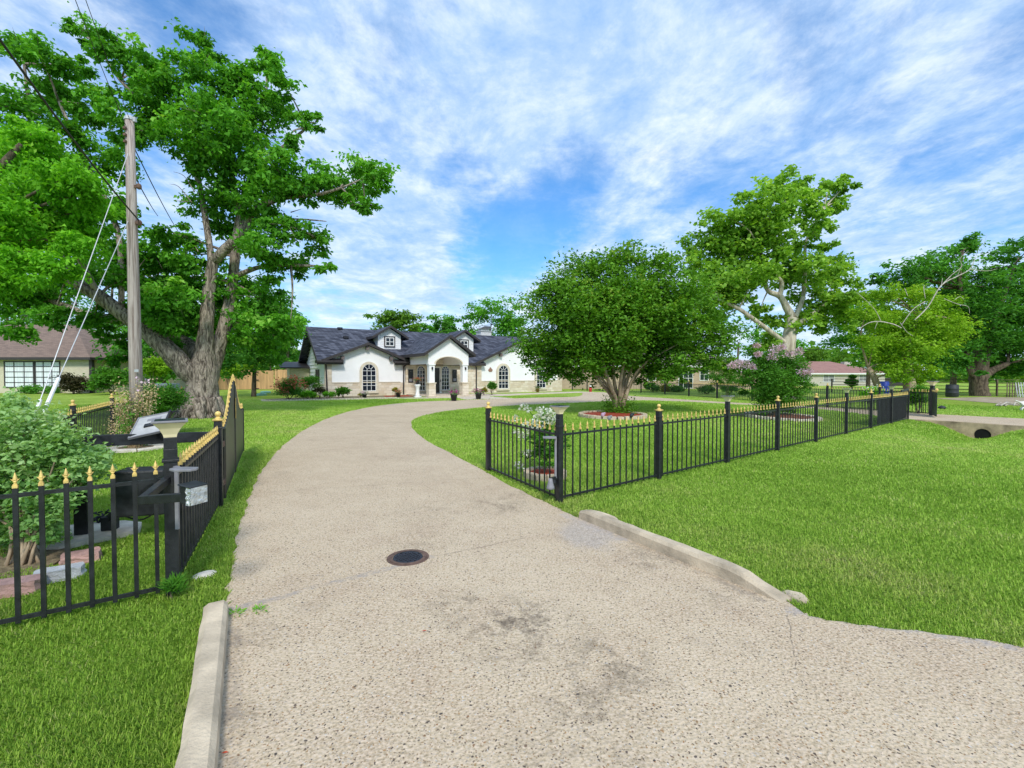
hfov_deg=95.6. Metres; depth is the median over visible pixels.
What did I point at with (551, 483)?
spot lamp
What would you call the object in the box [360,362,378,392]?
window
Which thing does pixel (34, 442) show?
viburnum shrub
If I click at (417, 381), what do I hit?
flower pot
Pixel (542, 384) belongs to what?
window
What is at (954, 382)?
pipe fence
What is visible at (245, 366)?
yellow shrub
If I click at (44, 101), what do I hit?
power line
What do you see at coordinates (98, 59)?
power line
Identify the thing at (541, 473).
bed ring
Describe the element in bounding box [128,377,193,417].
vine shrub
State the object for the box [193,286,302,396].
dark tree
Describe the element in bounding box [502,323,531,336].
background tree
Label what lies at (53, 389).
guy wire
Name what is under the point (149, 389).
vine shrub
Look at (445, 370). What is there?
window
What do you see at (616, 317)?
crape myrtle tree
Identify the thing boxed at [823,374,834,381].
window
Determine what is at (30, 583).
edging stone
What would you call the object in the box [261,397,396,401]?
bed edging
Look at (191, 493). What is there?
entry keypad
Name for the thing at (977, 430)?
culvert headwall
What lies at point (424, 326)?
background tree
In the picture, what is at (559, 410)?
solar post light
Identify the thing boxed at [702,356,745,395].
tree
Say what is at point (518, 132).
sky
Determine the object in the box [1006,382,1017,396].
fence panel
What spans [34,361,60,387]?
window
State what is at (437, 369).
door
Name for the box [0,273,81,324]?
background tree
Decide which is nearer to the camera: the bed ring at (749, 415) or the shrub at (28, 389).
the bed ring at (749, 415)
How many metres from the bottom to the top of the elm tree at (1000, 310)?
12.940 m
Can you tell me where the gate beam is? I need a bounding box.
[73,431,211,535]
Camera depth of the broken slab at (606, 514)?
5.42 m
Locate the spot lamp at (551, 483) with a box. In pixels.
[546,476,556,489]
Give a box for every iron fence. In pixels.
[0,447,179,624]
[53,386,182,434]
[178,411,223,574]
[485,402,555,497]
[555,388,909,502]
[572,378,637,391]
[640,381,925,412]
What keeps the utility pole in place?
on the lawn at (104, 397)
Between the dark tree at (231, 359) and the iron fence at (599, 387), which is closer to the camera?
the dark tree at (231, 359)
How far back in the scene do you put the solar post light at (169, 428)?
3.48 m
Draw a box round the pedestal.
[414,384,421,397]
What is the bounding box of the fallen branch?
[995,401,1020,405]
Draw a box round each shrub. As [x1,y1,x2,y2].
[0,386,125,565]
[15,382,62,393]
[81,365,128,394]
[123,354,171,385]
[124,379,162,415]
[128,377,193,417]
[168,368,249,389]
[220,352,241,387]
[239,356,264,369]
[300,375,323,397]
[300,389,318,398]
[310,386,328,398]
[322,390,336,398]
[485,381,497,394]
[694,385,715,393]
[720,385,738,393]
[727,342,820,415]
[910,385,929,411]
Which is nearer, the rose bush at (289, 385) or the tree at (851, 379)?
the rose bush at (289, 385)
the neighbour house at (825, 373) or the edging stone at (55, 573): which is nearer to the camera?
the edging stone at (55, 573)
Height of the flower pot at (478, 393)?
0.777 m
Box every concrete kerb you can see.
[174,600,228,767]
[579,510,790,602]
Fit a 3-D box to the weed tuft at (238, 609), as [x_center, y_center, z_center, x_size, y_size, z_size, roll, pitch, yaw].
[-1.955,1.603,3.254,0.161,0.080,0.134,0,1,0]
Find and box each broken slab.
[594,510,616,518]
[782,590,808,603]
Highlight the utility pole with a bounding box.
[123,115,143,446]
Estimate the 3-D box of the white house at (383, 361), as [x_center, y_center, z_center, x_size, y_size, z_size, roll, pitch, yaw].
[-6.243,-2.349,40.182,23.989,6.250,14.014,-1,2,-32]
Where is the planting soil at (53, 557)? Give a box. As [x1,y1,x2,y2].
[0,542,64,577]
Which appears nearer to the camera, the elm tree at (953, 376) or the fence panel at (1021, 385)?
the fence panel at (1021, 385)
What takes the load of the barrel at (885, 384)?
on the lawn at (104, 397)
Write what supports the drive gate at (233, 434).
attached to the iron fence at (206, 456)
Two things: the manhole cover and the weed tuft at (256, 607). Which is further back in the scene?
the manhole cover
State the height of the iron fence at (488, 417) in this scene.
1.313 m
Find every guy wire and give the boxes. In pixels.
[36,154,127,405]
[43,221,127,411]
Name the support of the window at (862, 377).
in the neighbour house at (825, 373)
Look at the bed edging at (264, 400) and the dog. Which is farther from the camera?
the bed edging at (264, 400)
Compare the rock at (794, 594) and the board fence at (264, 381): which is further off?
the board fence at (264, 381)
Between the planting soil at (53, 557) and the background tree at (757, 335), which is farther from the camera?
the background tree at (757, 335)
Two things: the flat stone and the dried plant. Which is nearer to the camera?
the flat stone
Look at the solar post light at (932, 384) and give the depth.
18.55 m
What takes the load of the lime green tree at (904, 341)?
on the lawn at (104, 397)
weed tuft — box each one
[229,605,247,616]
[243,602,269,614]
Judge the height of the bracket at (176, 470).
0.492 m
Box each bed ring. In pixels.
[106,444,162,452]
[523,466,566,481]
[578,410,647,419]
[745,411,822,421]
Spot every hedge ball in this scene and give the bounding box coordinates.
[49,372,93,393]
[645,381,660,391]
[659,385,671,391]
[669,385,686,391]
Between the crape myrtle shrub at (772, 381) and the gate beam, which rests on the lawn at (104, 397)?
the crape myrtle shrub at (772, 381)
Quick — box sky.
[0,0,1023,371]
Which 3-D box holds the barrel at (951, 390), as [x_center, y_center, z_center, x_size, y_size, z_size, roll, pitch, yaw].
[31.321,0.471,33.020,0.749,0.880,0.749,0,1,0]
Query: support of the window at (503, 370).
in the white house at (383, 361)
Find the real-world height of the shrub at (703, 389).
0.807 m
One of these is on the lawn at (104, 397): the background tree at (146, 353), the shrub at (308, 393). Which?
the background tree at (146, 353)
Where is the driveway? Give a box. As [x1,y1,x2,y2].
[218,392,1023,767]
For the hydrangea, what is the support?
on the flower bed soil at (324, 398)
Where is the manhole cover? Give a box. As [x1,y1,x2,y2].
[386,549,428,565]
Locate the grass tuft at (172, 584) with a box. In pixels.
[155,571,189,599]
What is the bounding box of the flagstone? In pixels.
[37,520,141,549]
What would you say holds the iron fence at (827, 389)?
on the lawn at (104, 397)
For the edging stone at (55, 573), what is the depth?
3.81 m
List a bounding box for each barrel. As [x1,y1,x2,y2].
[880,381,888,393]
[945,384,958,396]
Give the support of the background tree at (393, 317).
on the lawn at (104, 397)
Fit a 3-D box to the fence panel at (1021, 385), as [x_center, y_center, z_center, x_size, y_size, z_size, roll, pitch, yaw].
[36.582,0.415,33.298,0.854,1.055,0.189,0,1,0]
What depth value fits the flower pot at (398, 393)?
32.66 m
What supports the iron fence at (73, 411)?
on the lawn at (104, 397)
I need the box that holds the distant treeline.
[231,340,1023,382]
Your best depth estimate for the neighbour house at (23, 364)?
40.00 m
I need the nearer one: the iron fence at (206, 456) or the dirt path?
the iron fence at (206, 456)
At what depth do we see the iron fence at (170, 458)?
3.28 m
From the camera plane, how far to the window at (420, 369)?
36.67 m
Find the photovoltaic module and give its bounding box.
[128,410,178,440]
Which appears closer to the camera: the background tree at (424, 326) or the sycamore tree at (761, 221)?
the sycamore tree at (761, 221)
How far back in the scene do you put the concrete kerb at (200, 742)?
2.29 m
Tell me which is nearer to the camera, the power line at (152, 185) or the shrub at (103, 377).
the power line at (152, 185)
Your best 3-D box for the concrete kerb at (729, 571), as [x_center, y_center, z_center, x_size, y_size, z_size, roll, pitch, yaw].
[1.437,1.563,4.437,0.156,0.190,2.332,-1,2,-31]
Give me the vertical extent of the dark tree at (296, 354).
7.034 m
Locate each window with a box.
[3,361,34,387]
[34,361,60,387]
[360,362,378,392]
[416,365,425,391]
[441,366,450,390]
[496,364,509,390]
[535,367,546,389]
[678,370,692,388]
[699,368,708,380]
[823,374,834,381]
[859,374,865,380]
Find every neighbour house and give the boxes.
[0,325,162,392]
[562,352,767,388]
[800,361,922,385]
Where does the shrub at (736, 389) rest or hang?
on the lawn at (104, 397)
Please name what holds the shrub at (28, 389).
on the lawn at (104, 397)
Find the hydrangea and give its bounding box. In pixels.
[333,386,351,397]
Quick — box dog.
[1015,400,1023,410]
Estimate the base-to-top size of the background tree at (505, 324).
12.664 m
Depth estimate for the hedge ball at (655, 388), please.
42.87 m
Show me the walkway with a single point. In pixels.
(485, 396)
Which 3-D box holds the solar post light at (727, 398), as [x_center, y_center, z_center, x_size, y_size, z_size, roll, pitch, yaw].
[4.067,0.307,8.752,0.184,0.180,0.184,-1,2,-38]
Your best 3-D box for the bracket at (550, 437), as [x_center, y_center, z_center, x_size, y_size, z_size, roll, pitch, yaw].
[0.490,0.951,6.008,0.181,0.542,0.110,0,1,0]
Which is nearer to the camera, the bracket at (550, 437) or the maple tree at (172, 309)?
the bracket at (550, 437)
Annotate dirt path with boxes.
[937,397,1023,405]
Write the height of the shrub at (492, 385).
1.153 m
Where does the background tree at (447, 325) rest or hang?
on the lawn at (104, 397)
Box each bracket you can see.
[169,466,198,528]
[543,436,556,477]
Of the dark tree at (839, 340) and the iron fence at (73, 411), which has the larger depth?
the dark tree at (839, 340)
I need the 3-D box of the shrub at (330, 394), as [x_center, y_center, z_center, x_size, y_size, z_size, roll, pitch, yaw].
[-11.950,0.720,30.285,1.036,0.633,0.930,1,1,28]
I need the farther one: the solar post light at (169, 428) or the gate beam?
the gate beam
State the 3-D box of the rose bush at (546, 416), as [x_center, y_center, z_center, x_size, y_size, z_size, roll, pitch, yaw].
[0.507,0.907,7.667,1.056,1.234,0.932,0,1,0]
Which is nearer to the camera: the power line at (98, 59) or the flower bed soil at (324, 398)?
the power line at (98, 59)
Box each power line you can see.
[0,38,138,219]
[75,0,125,124]
[86,1,130,121]
[135,149,178,231]
[136,178,157,215]
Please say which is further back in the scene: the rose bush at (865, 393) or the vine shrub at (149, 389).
the rose bush at (865, 393)
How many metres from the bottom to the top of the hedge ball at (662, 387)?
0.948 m
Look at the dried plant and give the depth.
10.31 m
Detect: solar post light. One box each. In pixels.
[151,418,187,448]
[550,405,569,419]
[721,395,733,404]
[843,388,850,394]
[926,381,939,387]
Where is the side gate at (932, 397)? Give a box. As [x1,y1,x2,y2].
[919,388,938,416]
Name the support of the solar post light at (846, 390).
on the iron fence at (892, 407)
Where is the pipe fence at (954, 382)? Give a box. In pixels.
[831,379,1023,395]
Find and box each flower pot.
[359,390,367,397]
[392,389,403,396]
[412,377,420,384]
[445,388,458,400]
[471,388,484,398]
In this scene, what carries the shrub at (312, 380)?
on the flower bed soil at (324, 398)
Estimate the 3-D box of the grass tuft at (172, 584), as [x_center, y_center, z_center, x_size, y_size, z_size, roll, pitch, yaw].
[-2.544,1.516,3.459,0.232,0.254,0.252,1,2,32]
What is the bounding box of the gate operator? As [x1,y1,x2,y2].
[93,466,163,530]
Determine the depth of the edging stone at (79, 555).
4.16 m
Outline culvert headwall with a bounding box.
[916,419,1023,438]
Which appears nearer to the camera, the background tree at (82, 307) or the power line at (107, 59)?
the power line at (107, 59)
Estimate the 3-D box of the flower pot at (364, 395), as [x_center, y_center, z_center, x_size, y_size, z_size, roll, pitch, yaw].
[-9.964,0.696,31.313,0.726,0.570,0.644,-1,1,-28]
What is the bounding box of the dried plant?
[103,372,159,449]
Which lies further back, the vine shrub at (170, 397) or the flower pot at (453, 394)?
the flower pot at (453, 394)
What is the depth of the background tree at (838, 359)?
125.85 m
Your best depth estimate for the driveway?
2.81 m
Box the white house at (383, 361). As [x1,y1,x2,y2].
[278,326,561,396]
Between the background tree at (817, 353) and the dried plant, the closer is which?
the dried plant
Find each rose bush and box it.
[270,374,308,398]
[511,403,571,470]
[855,385,883,403]
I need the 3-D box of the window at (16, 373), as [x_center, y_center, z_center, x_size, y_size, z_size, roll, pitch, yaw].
[-42.450,-0.819,39.977,2.600,2.300,0.070,0,1,0]
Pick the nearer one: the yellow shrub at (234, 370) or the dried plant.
the dried plant
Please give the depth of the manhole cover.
4.23 m
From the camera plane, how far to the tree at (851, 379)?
59.82 m
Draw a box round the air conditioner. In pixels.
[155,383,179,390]
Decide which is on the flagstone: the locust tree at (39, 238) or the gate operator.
the gate operator
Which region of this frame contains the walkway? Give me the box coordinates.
[398,392,583,399]
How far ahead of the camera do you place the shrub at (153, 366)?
32.74 m
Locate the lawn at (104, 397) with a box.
[0,375,1023,767]
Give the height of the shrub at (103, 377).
2.457 m
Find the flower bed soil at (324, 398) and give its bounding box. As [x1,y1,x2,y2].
[265,395,413,400]
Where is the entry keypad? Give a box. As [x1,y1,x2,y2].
[137,476,207,505]
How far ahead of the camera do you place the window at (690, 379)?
50.48 m
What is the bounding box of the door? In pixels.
[435,367,441,392]
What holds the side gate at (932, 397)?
on the lawn at (104, 397)
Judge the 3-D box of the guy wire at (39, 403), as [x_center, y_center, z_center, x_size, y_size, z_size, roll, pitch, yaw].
[-8.081,-1.931,8.726,0.055,6.296,3.416,0,1,-15]
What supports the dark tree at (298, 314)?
on the lawn at (104, 397)
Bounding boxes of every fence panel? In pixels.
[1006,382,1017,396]
[1016,382,1023,396]
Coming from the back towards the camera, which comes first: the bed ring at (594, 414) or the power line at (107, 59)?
the bed ring at (594, 414)
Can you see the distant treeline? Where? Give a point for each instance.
(850, 358)
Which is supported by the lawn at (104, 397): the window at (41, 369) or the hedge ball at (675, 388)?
the hedge ball at (675, 388)
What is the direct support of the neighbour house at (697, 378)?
on the lawn at (104, 397)
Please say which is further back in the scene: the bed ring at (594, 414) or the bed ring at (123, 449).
the bed ring at (594, 414)
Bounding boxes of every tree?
[0,1,399,418]
[0,112,126,311]
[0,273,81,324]
[1,277,121,334]
[90,292,214,384]
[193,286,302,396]
[237,340,301,370]
[286,302,308,369]
[363,308,423,331]
[418,323,440,332]
[424,312,462,333]
[460,295,529,336]
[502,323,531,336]
[504,239,758,413]
[672,164,873,398]
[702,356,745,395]
[738,323,811,360]
[799,343,832,361]
[820,298,938,387]
[820,351,886,367]
[843,235,994,397]
[843,374,859,388]
[851,308,965,383]
[863,231,1023,395]
[925,348,1006,383]
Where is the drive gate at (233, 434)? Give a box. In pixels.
[222,374,243,498]
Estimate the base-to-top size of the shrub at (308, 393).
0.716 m
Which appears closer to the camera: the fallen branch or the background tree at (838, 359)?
the fallen branch
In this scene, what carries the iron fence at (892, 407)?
on the lawn at (104, 397)
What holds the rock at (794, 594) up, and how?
on the lawn at (104, 397)
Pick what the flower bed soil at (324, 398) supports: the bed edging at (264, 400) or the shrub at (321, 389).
the shrub at (321, 389)
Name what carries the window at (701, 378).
in the neighbour house at (697, 378)
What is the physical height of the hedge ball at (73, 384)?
1.867 m
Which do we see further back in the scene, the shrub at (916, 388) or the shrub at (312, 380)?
the shrub at (312, 380)
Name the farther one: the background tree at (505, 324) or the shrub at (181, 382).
the background tree at (505, 324)
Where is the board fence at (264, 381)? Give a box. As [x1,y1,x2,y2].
[218,369,286,389]
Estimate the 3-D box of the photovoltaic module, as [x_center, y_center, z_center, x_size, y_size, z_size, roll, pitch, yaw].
[-4.119,0.478,5.345,0.482,0.336,0.358,-1,2,-40]
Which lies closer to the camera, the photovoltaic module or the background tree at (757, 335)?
the photovoltaic module
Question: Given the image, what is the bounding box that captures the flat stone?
[191,570,216,578]
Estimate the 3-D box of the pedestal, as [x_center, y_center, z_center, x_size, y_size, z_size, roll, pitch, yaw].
[-6.615,0.493,32.504,0.434,0.920,0.440,-1,2,-30]
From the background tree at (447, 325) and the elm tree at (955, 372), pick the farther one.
the background tree at (447, 325)
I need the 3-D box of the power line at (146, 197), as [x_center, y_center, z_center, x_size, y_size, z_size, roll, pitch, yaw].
[-11.836,-5.921,15.184,0.021,2.334,11.472,-1,2,-35]
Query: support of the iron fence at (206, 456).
on the lawn at (104, 397)
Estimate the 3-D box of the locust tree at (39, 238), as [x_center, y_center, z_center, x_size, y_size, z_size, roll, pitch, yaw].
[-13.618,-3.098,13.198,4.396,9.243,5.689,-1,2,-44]
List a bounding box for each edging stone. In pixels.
[0,574,40,598]
[33,562,86,583]
[59,546,102,565]
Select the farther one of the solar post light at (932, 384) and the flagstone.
the solar post light at (932, 384)

